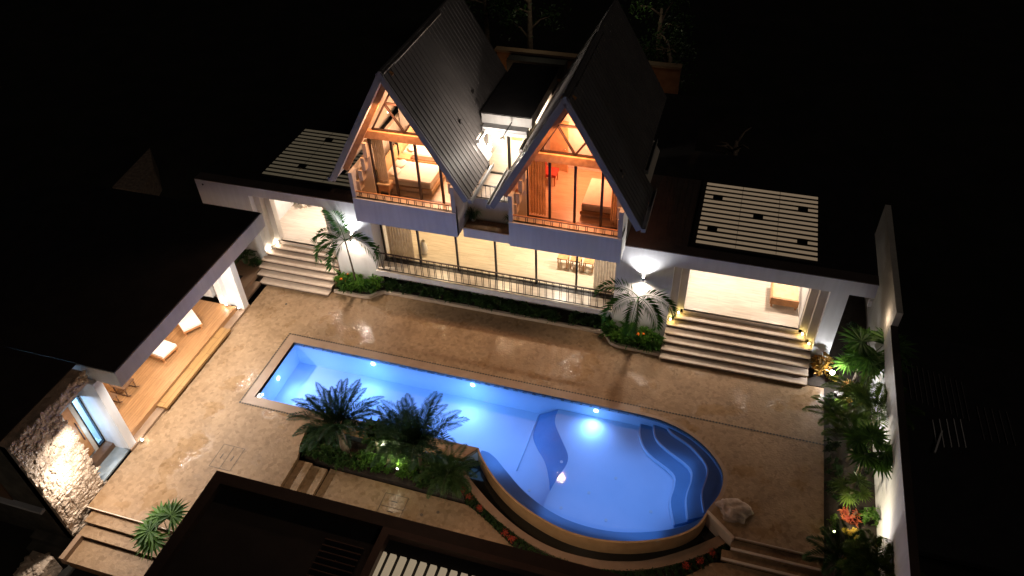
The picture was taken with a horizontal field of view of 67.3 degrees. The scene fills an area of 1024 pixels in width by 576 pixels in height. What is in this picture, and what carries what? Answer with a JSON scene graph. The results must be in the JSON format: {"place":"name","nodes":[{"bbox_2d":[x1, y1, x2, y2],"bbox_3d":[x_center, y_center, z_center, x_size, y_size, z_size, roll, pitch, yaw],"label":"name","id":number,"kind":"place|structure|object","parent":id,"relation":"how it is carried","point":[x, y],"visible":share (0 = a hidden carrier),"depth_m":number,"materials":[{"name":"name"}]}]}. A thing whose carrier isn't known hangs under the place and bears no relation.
{"place":"outdoors","nodes":[
{"label":"outdoors","id":0,"kind":"place"},
{"bbox_2d":[67,539,154,575],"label":"path","id":1,"kind":"structure","parent":0,"point":[96,558],"depth_m":22.54,"materials":[{"name":"stone"}]},
{"bbox_2d":[59,534,83,563],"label":"side curb","id":2,"kind":"structure","parent":1,"relation":"on","point":[70,549],"depth_m":22.71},
{"bbox_2d":[283,460,312,490],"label":"steps","id":3,"kind":"structure","parent":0,"point":[298,476],"depth_m":24.20,"materials":[{"name":"stone"}]},
{"bbox_2d":[299,466,327,494],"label":"pavement","id":4,"kind":"structure","parent":0,"point":[313,480],"depth_m":24.23,"materials":[{"name":"stone"}]},
{"bbox_2d":[0,0,1023,575],"bbox_3d":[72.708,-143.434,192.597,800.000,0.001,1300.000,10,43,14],"label":"ground","id":5,"kind":"structure","parent":0,"point":[914,108],"depth_m":45.70,"materials":[{"name":"black"}]},
{"bbox_2d":[13,551,62,575],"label":"rubble curb wall","id":6,"kind":"structure","parent":5,"relation":"on","point":[34,563],"depth_m":22.71,"materials":[{"name":"stone"}]},
{"bbox_2d":[26,529,72,565],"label":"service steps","id":7,"kind":"structure","parent":5,"relation":"on","point":[53,544],"depth_m":23.43,"materials":[{"name":"black"}]},
{"bbox_2d":[78,506,172,558],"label":"entry stairs","id":8,"kind":"structure","parent":5,"relation":"on","point":[111,523],"depth_m":23.01,"materials":[{"name":"stone"}]},
{"bbox_2d":[130,498,189,563],"bbox_3d":[-10.159,7.032,22.150,1.696,1.080,1.927,10,43,14],"label":"fan palm","id":9,"kind":"object","parent":8,"relation":"on","point":[149,539],"visible":0.98,"depth_m":22.01,"materials":[{"name":"green plant"}]},
{"bbox_2d":[0,176,264,538],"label":"pavilion","id":10,"kind":"structure","parent":5,"relation":"on","point":[102,289],"depth_m":25.08,"materials":[{"name":"paint"}]},
{"bbox_2d":[61,407,94,456],"bbox_3d":[-13.454,4.552,23.717,0.115,2.150,0.520,10,43,14],"label":"door","id":11,"kind":"structure","parent":10,"relation":"in","point":[67,415],"depth_m":23.72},
{"bbox_2d":[71,396,105,447],"bbox_3d":[-13.301,4.212,24.127,0.100,2.190,0.308,10,43,14],"label":"window","id":12,"kind":"structure","parent":10,"relation":"in","point":[103,440],"depth_m":24.18,"materials":[{"name":"glass"}]},
{"bbox_2d":[150,340,177,362],"bbox_3d":[-12.660,2.228,27.705,1.000,0.340,0.720,16,44,19],"label":"pool lounger","id":13,"kind":"object","parent":10,"relation":"on","point":[164,350],"visible":0.58,"depth_m":27.48,"materials":[{"name":"fabric"}]},
{"bbox_2d":[178,309,202,335],"bbox_3d":[-12.093,1.283,28.757,0.720,0.340,1.000,-29,48,-27],"label":"pool lounger","id":14,"kind":"object","parent":10,"relation":"on","point":[190,321],"visible":0.74,"depth_m":28.50,"materials":[{"name":"fabric"}]},
{"bbox_2d":[113,148,161,195],"bbox_3d":[-18.045,-5.402,38.368,1.591,1.300,3.759,4,42,8],"label":"side wall fragment","id":15,"kind":"object","parent":5,"relation":"on","point":[141,175],"visible":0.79,"depth_m":37.64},
{"bbox_2d":[144,471,623,575],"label":"building","id":16,"kind":"structure","parent":5,"relation":"on","point":[232,525],"depth_m":18.44,"materials":[{"name":"grey paint"}]},
{"bbox_2d":[88,281,823,559],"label":"pool deck","id":17,"kind":"structure","parent":5,"relation":"on","point":[775,483],"depth_m":25.97,"materials":[{"name":"stone"}]},
{"bbox_2d":[213,240,339,300],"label":"portico stairs","id":18,"kind":"structure","parent":17,"relation":"on","point":[290,267],"depth_m":30.86,"materials":[{"name":"stone"}]},
{"bbox_2d":[235,249,256,263],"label":"pot palm","id":19,"kind":"object","parent":18,"relation":"on","point":[245,258],"visible":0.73,"depth_m":31.16,"materials":[{"name":"green plant"}]},
{"bbox_2d":[336,286,382,293],"bbox_3d":[-6.054,0.065,30.515,1.800,0.080,0.660,10,43,14],"label":"soil bed","id":20,"kind":"object","parent":17,"relation":"on","point":[363,292],"visible":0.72,"depth_m":30.36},
{"bbox_2d":[310,210,379,280],"bbox_3d":[-6.330,-0.917,28.938,2.912,3.555,1.800,29,50,31],"label":"palm tree","id":21,"kind":"object","parent":20,"relation":"on","point":[329,236],"depth_m":28.42,"materials":[{"name":"green plant"}]},
{"bbox_2d":[336,273,355,292],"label":"shrub","id":22,"kind":"object","parent":20,"relation":"on","point":[345,282],"visible":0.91,"depth_m":30.09,"materials":[{"name":"green plant"}]},
{"bbox_2d":[366,274,386,291],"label":"shrub","id":23,"kind":"object","parent":20,"relation":"on","point":[377,284],"visible":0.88,"depth_m":30.09,"materials":[{"name":"green plant"}]},
{"bbox_2d":[305,439,464,503],"bbox_3d":[-4.073,5.766,24.810,5.800,0.300,1.140,10,43,14],"label":"soil bed","id":24,"kind":"object","parent":17,"relation":"on","point":[393,479],"visible":0.21,"depth_m":24.43,"materials":[{"name":"soil"}]},
{"bbox_2d":[300,432,326,457],"bbox_3d":[-6.393,5.071,24.951,1.014,0.794,0.910,10,43,14],"label":"shrub","id":25,"kind":"object","parent":24,"relation":"on","point":[306,451],"visible":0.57,"depth_m":24.82,"materials":[{"name":"green plant"}]},
{"bbox_2d":[311,442,339,465],"bbox_3d":[-5.954,5.238,24.755,0.890,0.774,0.959,10,43,14],"label":"shrub","id":26,"kind":"object","parent":24,"relation":"on","point":[326,453],"visible":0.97,"depth_m":24.61,"materials":[{"name":"green plant"}]},
{"bbox_2d":[286,377,383,455],"bbox_3d":[-5.392,4.497,24.217,3.035,2.571,3.118,10,43,14],"label":"date palm","id":27,"kind":"object","parent":24,"relation":"on","point":[336,409],"visible":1,"depth_m":23.73,"materials":[{"name":"green plant"}]},
{"bbox_2d":[333,446,357,469],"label":"shrub","id":28,"kind":"object","parent":24,"relation":"on","point":[345,458],"visible":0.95,"depth_m":24.43,"materials":[{"name":"green plant"}]},
{"bbox_2d":[351,449,378,471],"bbox_3d":[-4.573,5.538,24.462,1.003,0.623,0.870,10,43,14],"label":"shrub","id":29,"kind":"object","parent":24,"relation":"on","point":[364,462],"visible":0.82,"depth_m":24.33,"materials":[{"name":"green plant"}]},
{"bbox_2d":[357,416,392,452],"bbox_3d":[-4.288,4.898,24.185,1.363,1.884,0.958,10,43,14],"label":"frangipani","id":30,"kind":"object","parent":24,"relation":"on","point":[373,428],"visible":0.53,"depth_m":23.77,"materials":[{"name":"green plant"}]},
{"bbox_2d":[370,450,398,473],"bbox_3d":[-4.078,5.525,24.460,0.973,0.615,0.856,10,43,14],"label":"shrub","id":31,"kind":"object","parent":24,"relation":"on","point":[380,466],"visible":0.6,"depth_m":24.32,"materials":[{"name":"green plant"}]},
{"bbox_2d":[361,405,432,457],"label":"areca palm","id":32,"kind":"object","parent":24,"relation":"on","point":[384,441],"visible":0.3,"depth_m":23.61,"materials":[{"name":"green plant"}]},
{"bbox_2d":[395,457,420,481],"bbox_3d":[-3.229,5.665,24.230,1.016,0.653,0.869,10,43,14],"label":"shrub","id":33,"kind":"object","parent":24,"relation":"on","point":[403,469],"visible":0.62,"depth_m":24.09,"materials":[{"name":"green plant"}]},
{"bbox_2d":[370,391,469,470],"bbox_3d":[-2.942,4.885,23.536,2.963,2.739,3.172,10,43,14],"label":"areca palm","id":34,"kind":"object","parent":24,"relation":"on","point":[418,427],"visible":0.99,"depth_m":23.09,"materials":[{"name":"green plant"}]},
{"bbox_2d":[412,464,440,492],"bbox_3d":[-2.600,5.862,23.976,0.985,0.655,0.898,10,43,14],"label":"shrub","id":35,"kind":"object","parent":24,"relation":"on","point":[420,484],"visible":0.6,"depth_m":23.86,"materials":[{"name":"green plant"}]},
{"bbox_2d":[413,442,480,498],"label":"young palm","id":36,"kind":"object","parent":24,"relation":"on","point":[443,471],"visible":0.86,"depth_m":23.48,"materials":[{"name":"green plant"}]},
{"bbox_2d":[431,466,476,499],"bbox_3d":[-1.835,6.039,23.651,1.586,0.676,1.548,10,43,14],"label":"grass tuft","id":37,"kind":"object","parent":24,"relation":"on","point":[448,488],"visible":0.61,"depth_m":23.55,"materials":[{"name":"green plant"}]},
{"bbox_2d":[334,289,659,355],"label":"planter curb","id":38,"kind":"structure","parent":17,"relation":"on","point":[476,308],"depth_m":29.20,"materials":[{"name":"concrete"}]},
{"bbox_2d":[382,280,611,328],"bbox_3d":[-0.688,0.646,29.597,9.100,0.080,0.740,10,43,14],"label":"soil bed","id":39,"kind":"object","parent":17,"relation":"on","point":[564,314],"visible":0.21,"depth_m":29.23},
{"bbox_2d":[382,277,399,291],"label":"shrub","id":40,"kind":"object","parent":39,"relation":"on","point":[392,282],"visible":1,"depth_m":30.17,"materials":[{"name":"green plant"}]},
{"bbox_2d":[397,281,416,293],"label":"shrub","id":41,"kind":"object","parent":39,"relation":"on","point":[403,287],"visible":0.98,"depth_m":30.06,"materials":[{"name":"green plant"}]},
{"bbox_2d":[425,286,445,299],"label":"shrub","id":42,"kind":"object","parent":39,"relation":"on","point":[433,291],"visible":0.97,"depth_m":29.76,"materials":[{"name":"green plant"}]},
{"bbox_2d":[440,289,462,302],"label":"shrub","id":43,"kind":"object","parent":39,"relation":"on","point":[449,296],"visible":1,"depth_m":29.59,"materials":[{"name":"green plant"}]},
{"bbox_2d":[457,291,476,306],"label":"shrub","id":44,"kind":"object","parent":39,"relation":"on","point":[465,297],"visible":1,"depth_m":29.47,"materials":[{"name":"green plant"}]},
{"bbox_2d":[471,293,489,309],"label":"shrub","id":45,"kind":"object","parent":39,"relation":"on","point":[481,301],"visible":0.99,"depth_m":29.28,"materials":[{"name":"green plant"}]},
{"bbox_2d":[487,295,507,312],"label":"shrub","id":46,"kind":"object","parent":39,"relation":"on","point":[491,305],"visible":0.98,"depth_m":29.23,"materials":[{"name":"green plant"}]},
{"bbox_2d":[499,299,518,314],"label":"shrub","id":47,"kind":"object","parent":39,"relation":"on","point":[511,305],"visible":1,"depth_m":29.02,"materials":[{"name":"green plant"}]},
{"bbox_2d":[518,301,535,317],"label":"shrub","id":48,"kind":"object","parent":39,"relation":"on","point":[524,308],"visible":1,"depth_m":28.88,"materials":[{"name":"green plant"}]},
{"bbox_2d":[530,304,548,318],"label":"shrub","id":49,"kind":"object","parent":39,"relation":"on","point":[538,311],"visible":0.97,"depth_m":28.74,"materials":[{"name":"green plant"}]},
{"bbox_2d":[544,308,561,323],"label":"shrub","id":50,"kind":"object","parent":39,"relation":"on","point":[554,315],"visible":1,"depth_m":28.61,"materials":[{"name":"green plant"}]},
{"bbox_2d":[567,310,588,324],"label":"shrub","id":51,"kind":"object","parent":39,"relation":"on","point":[575,314],"visible":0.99,"depth_m":28.43,"materials":[{"name":"green plant"}]},
{"bbox_2d":[585,313,604,328],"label":"shrub","id":52,"kind":"object","parent":39,"relation":"on","point":[594,320],"visible":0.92,"depth_m":28.27,"materials":[{"name":"green plant"}]},
{"bbox_2d":[239,333,823,444],"bbox_3d":[0.252,4.396,25.318,19.019,0.001,3.525,10,43,14],"label":"slot drain","id":53,"kind":"object","parent":17,"relation":"on","point":[504,378],"visible":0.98,"depth_m":26.35,"materials":[{"name":"black"}]},
{"bbox_2d":[611,331,660,350],"bbox_3d":[4.421,1.933,27.887,1.920,0.080,0.760,10,43,14],"label":"soil bed","id":54,"kind":"object","parent":17,"relation":"on","point":[616,341],"visible":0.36,"depth_m":27.71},
{"bbox_2d":[598,319,619,338],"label":"shrub","id":55,"kind":"object","parent":54,"relation":"on","point":[606,329],"visible":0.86,"depth_m":27.86,"materials":[{"name":"green plant"}]},
{"bbox_2d":[606,327,625,344],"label":"shrub","id":56,"kind":"object","parent":54,"relation":"on","point":[614,335],"visible":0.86,"depth_m":27.64,"materials":[{"name":"green plant"}]},
{"bbox_2d":[615,331,637,348],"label":"shrub","id":57,"kind":"object","parent":54,"relation":"on","point":[629,340],"visible":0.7,"depth_m":27.40,"materials":[{"name":"green plant"}]},
{"bbox_2d":[594,277,678,339],"bbox_3d":[4.138,1.255,26.462,2.992,2.901,1.516,10,43,14],"label":"palm tree","id":58,"kind":"object","parent":54,"relation":"on","point":[655,307],"depth_m":25.82,"materials":[{"name":"green plant"}]},
{"bbox_2d":[631,330,654,352],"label":"shrub","id":59,"kind":"object","parent":54,"relation":"on","point":[641,338],"visible":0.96,"depth_m":27.35,"materials":[{"name":"green plant"}]},
{"bbox_2d":[643,332,665,352],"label":"shrub","id":60,"kind":"object","parent":54,"relation":"on","point":[655,341],"visible":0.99,"depth_m":27.23,"materials":[{"name":"green plant"}]},
{"bbox_2d":[715,498,753,523],"bbox_3d":[6.510,6.498,22.523,1.131,0.448,0.828,10,43,14],"label":"boulder","id":61,"kind":"object","parent":17,"relation":"on","point":[733,510],"visible":1,"depth_m":22.37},
{"bbox_2d":[659,309,811,386],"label":"portico stairs","id":62,"kind":"structure","parent":17,"relation":"on","point":[747,350],"depth_m":26.80,"materials":[{"name":"stone"}]},
{"bbox_2d":[720,537,822,575],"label":"garden stairs","id":63,"kind":"structure","parent":17,"relation":"on","point":[765,559],"depth_m":21.66,"materials":[{"name":"stone"}]},
{"bbox_2d":[808,366,823,387],"bbox_3d":[10.418,3.046,26.371,0.509,0.030,0.890,10,43,14],"label":"soil bed","id":64,"kind":"object","parent":17,"relation":"on","point":[815,381],"visible":0.64,"depth_m":26.27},
{"bbox_2d":[809,352,833,376],"bbox_3d":[10.548,2.607,26.133,0.864,0.983,0.751,10,43,14],"label":"shrub","id":65,"kind":"object","parent":64,"relation":"on","point":[820,364],"visible":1,"depth_m":26.09,"materials":[{"name":"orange plant"}]},
{"bbox_2d":[242,334,726,553],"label":"swimming pool","id":66,"kind":"structure","parent":5,"relation":"on","point":[587,477],"depth_m":25.33,"materials":[{"name":"liquid"}]},
{"bbox_2d":[458,463,725,571],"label":"basin wall","id":67,"kind":"structure","parent":66,"relation":"attached to","point":[705,547],"depth_m":22.11,"materials":[{"name":"stone"}]},
{"bbox_2d":[463,461,715,560],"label":"basin water","id":68,"kind":"structure","parent":67,"relation":"in","point":[489,493],"depth_m":22.74,"materials":[{"name":"black liquid"}]},
{"bbox_2d":[466,0,521,41],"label":"background tree","id":69,"kind":"object","parent":5,"relation":"on","point":[486,6],"visible":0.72,"depth_m":44.55,"materials":[{"name":"green plant"}]},
{"bbox_2d":[488,0,571,48],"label":"background tree","id":70,"kind":"object","parent":5,"relation":"on","point":[530,27],"visible":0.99,"depth_m":44.11,"materials":[{"name":"green plant"}]},
{"bbox_2d":[194,0,878,365],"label":"villa","id":71,"kind":"object","parent":5,"relation":"on","point":[720,234],"visible":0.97,"depth_m":26.69,"materials":[{"name":"paint"}]},
{"bbox_2d":[371,139,390,191],"bbox_3d":[-4.476,-4.202,26.223,0.420,2.150,0.078,10,43,14],"label":"curtain","id":72,"kind":"object","parent":71,"relation":"hanging from","point":[379,156],"visible":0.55,"depth_m":26.07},
{"bbox_2d":[377,180,392,194],"bbox_3d":[-4.388,-3.494,26.763,0.470,0.470,0.340,10,43,14],"label":"nightstand","id":73,"kind":"object","parent":71,"relation":"on","point":[387,186],"visible":0.89,"depth_m":26.61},
{"bbox_2d":[385,226,414,257],"bbox_3d":[-4.341,-2.234,29.368,1.050,2.660,0.078,10,43,14],"label":"curtain","id":74,"kind":"object","parent":71,"relation":"hanging from","point":[400,242],"visible":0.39,"depth_m":29.75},
{"bbox_2d":[364,94,450,204],"bbox_3d":[-3.486,-4.656,25.165,2.898,4.265,0.180,10,43,14],"label":"window","id":75,"kind":"structure","parent":71,"relation":"in","point":[402,136],"depth_m":25.14,"materials":[{"name":"brown wood"}]},
{"bbox_2d":[375,143,444,193],"bbox_3d":[-3.490,-4.125,27.076,1.930,0.950,1.830,10,43,14],"label":"bed","id":76,"kind":"object","parent":71,"relation":"on","point":[408,179],"visible":0.75,"depth_m":26.91,"materials":[{"name":"fabric"}]},
{"bbox_2d":[395,126,436,164],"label":"wall","id":77,"kind":"structure","parent":71,"relation":"on","point":[424,155],"depth_m":28.03,"materials":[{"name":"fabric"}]},
{"bbox_2d":[380,225,613,299],"bbox_3d":[-0.649,-1.417,28.229,9.160,2.739,0.240,10,43,14],"label":"window","id":78,"kind":"structure","parent":71,"relation":"in","point":[491,276],"depth_m":28.97,"materials":[{"name":"black metal"}]},
{"bbox_2d":[485,134,528,174],"bbox_3d":[-0.131,-4.637,27.007,1.640,1.599,0.080,10,43,14],"label":"window","id":79,"kind":"structure","parent":71,"relation":"in","point":[486,135],"depth_m":26.90,"materials":[{"name":"black metal"}]},
{"bbox_2d":[506,54,567,78],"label":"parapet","id":80,"kind":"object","parent":71,"relation":"attached to","point":[511,59],"visible":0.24,"depth_m":41.04,"materials":[{"name":"black metal"}]},
{"bbox_2d":[529,161,545,215],"bbox_3d":[0.821,-3.274,24.914,0.550,2.150,0.078,10,43,14],"label":"curtain","id":81,"kind":"object","parent":71,"relation":"hanging from","point":[537,185],"visible":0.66,"depth_m":24.93,"materials":[{"name":"fabric"}]},
{"bbox_2d":[550,121,568,172],"bbox_3d":[1.639,-4.994,27.028,0.728,2.000,0.128,22,47,25],"label":"bedroom door","id":82,"kind":"structure","parent":71,"relation":"in","point":[558,142],"depth_m":26.97,"materials":[{"name":"silver wood"}]},
{"bbox_2d":[550,121,568,172],"bbox_3d":[1.660,-5.016,27.052,0.728,2.000,0.050,22,47,25],"label":"door leaf","id":83,"kind":"structure","parent":82,"relation":"in","point":[557,142],"depth_m":26.98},
{"bbox_2d":[526,112,622,229],"bbox_3d":[1.887,-3.697,23.854,3.070,4.215,0.180,10,43,14],"label":"window","id":84,"kind":"structure","parent":71,"relation":"in","point":[574,159],"depth_m":23.75,"materials":[{"name":"brown wood"}]},
{"bbox_2d":[580,178,611,218],"bbox_3d":[3.168,-2.994,25.834,1.420,0.470,1.770,10,43,14],"label":"bed","id":85,"kind":"object","parent":71,"relation":"on","point":[590,205],"visible":0.48,"depth_m":25.40,"materials":[{"name":"fabric"}]},
{"bbox_2d":[593,260,615,291],"bbox_3d":[3.353,-0.886,27.466,0.830,2.660,0.078,10,43,14],"label":"curtain","id":86,"kind":"object","parent":71,"relation":"hanging from","point":[604,270],"visible":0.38,"depth_m":27.78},
{"bbox_2d":[610,173,624,225],"bbox_3d":[3.330,-2.797,24.327,0.370,2.050,0.078,10,43,14],"label":"curtain","id":87,"kind":"object","parent":71,"relation":"hanging from","point":[613,218],"visible":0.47,"depth_m":24.64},
{"bbox_2d":[769,282,798,310],"bbox_3d":[9.753,0.250,27.551,0.960,0.480,1.060,10,43,14],"label":"console table","id":88,"kind":"object","parent":71,"relation":"in","point":[783,295],"visible":0.82,"depth_m":27.23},
{"bbox_2d":[494,46,682,93],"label":"wall","id":89,"kind":"structure","parent":5,"relation":"on","point":[667,75],"depth_m":40.63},
{"bbox_2d":[465,493,729,575],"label":"flower bed","id":90,"kind":"object","parent":5,"relation":"on","point":[680,572],"visible":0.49,"depth_m":21.95,"materials":[{"name":"plant"}]},
{"bbox_2d":[456,465,729,575],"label":"ground cover","id":91,"kind":"object","parent":90,"relation":"on","point":[494,520],"visible":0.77,"depth_m":22.16,"materials":[{"name":"plant"}]},
{"bbox_2d":[705,510,734,545],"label":"deck retaining wall","id":92,"kind":"structure","parent":90,"relation":"on","point":[714,525],"depth_m":22.37,"materials":[{"name":"stone"}]},
{"bbox_2d":[621,0,702,63],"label":"background tree","id":93,"kind":"object","parent":5,"relation":"on","point":[663,16],"visible":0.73,"depth_m":41.79,"materials":[{"name":"green plant"}]},
{"bbox_2d":[642,25,697,91],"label":"background tree","id":94,"kind":"object","parent":5,"relation":"on","point":[665,52],"visible":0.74,"depth_m":41.43,"materials":[{"name":"green plant"}]},
{"bbox_2d":[715,127,751,155],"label":"background tree","id":95,"kind":"object","parent":5,"relation":"on","point":[734,149],"visible":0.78,"depth_m":36.01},
{"bbox_2d":[821,295,878,575],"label":"soil bed","id":96,"kind":"object","parent":5,"relation":"on","point":[854,310],"visible":0.11,"depth_m":24.03,"materials":[{"name":"soil"}]},
{"bbox_2d":[825,455,843,476],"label":"shrub","id":97,"kind":"object","parent":96,"relation":"on","point":[838,468],"visible":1,"depth_m":23.46,"materials":[{"name":"green plant"}]},
{"bbox_2d":[802,394,869,433],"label":"garden palm","id":98,"kind":"object","parent":96,"relation":"on","point":[827,414],"visible":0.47,"depth_m":24.36,"materials":[{"name":"green plant"}]},
{"bbox_2d":[802,518,883,575],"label":"garden palm","id":99,"kind":"object","parent":96,"relation":"on","point":[837,552],"visible":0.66,"depth_m":20.66,"materials":[{"name":"green plant"}]},
{"bbox_2d":[837,506,861,528],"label":"shrub","id":100,"kind":"object","parent":96,"relation":"on","point":[848,518],"visible":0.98,"depth_m":22.12,"materials":[{"name":"red plant"}]},
{"bbox_2d":[828,470,874,507],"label":"fan palm","id":101,"kind":"object","parent":96,"relation":"on","point":[847,498],"visible":1,"depth_m":22.05,"materials":[{"name":"green plant"}]},
{"bbox_2d":[821,369,882,419],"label":"garden palm","id":102,"kind":"object","parent":96,"relation":"on","point":[864,379],"visible":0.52,"depth_m":24.50,"materials":[{"name":"green plant"}]},
{"bbox_2d":[821,406,887,466],"bbox_3d":[10.409,4.737,23.376,2.213,1.614,2.218,10,43,14],"label":"garden palm","id":103,"kind":"object","parent":96,"relation":"on","point":[855,424],"visible":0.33,"depth_m":23.17,"materials":[{"name":"green plant"}]},
{"bbox_2d":[831,344,879,383],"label":"fan palm","id":104,"kind":"object","parent":96,"relation":"on","point":[841,360],"visible":0.28,"depth_m":25.55,"materials":[{"name":"green plant"}]},
{"bbox_2d":[840,419,892,486],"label":"fan palm","id":105,"kind":"object","parent":96,"relation":"on","point":[882,462],"visible":0.98,"depth_m":21.91,"materials":[{"name":"green plant"}]},
{"bbox_2d":[859,506,880,526],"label":"shrub","id":106,"kind":"object","parent":96,"relation":"on","point":[872,513],"visible":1,"depth_m":22.01,"materials":[{"name":"green plant"}]},
{"bbox_2d":[837,325,920,382],"bbox_3d":[11.962,2.441,25.593,2.688,1.989,2.793,10,43,14],"label":"fan palm","id":107,"kind":"object","parent":96,"relation":"on","point":[858,339],"visible":0.67,"depth_m":24.93,"materials":[{"name":"green plant"}]},
{"bbox_2d":[835,528,923,575],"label":"garden palm","id":108,"kind":"object","parent":96,"relation":"on","point":[871,560],"visible":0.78,"depth_m":20.05,"materials":[{"name":"green plant"}]},
{"bbox_2d":[836,382,924,430],"bbox_3d":[11.156,4.149,23.745,2.309,1.966,2.202,-2,41,0],"label":"garden palm","id":109,"kind":"object","parent":96,"relation":"on","point":[872,411],"visible":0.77,"depth_m":23.47,"materials":[{"name":"green plant"}]},
{"bbox_2d":[864,205,920,575],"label":"garden wall","id":110,"kind":"structure","parent":5,"relation":"on","point":[894,504],"depth_m":22.57,"materials":[{"name":"paint"}]},
{"bbox_2d":[899,333,1023,575],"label":"neighbour roof","id":111,"kind":"structure","parent":5,"relation":"on","point":[966,442],"depth_m":23.98,"materials":[{"name":"black"}]},
{"bbox_2d":[315,469,777,575],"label":"path","id":112,"kind":"structure","parent":0,"point":[359,491],"depth_m":23.56,"materials":[{"name":"stone"}]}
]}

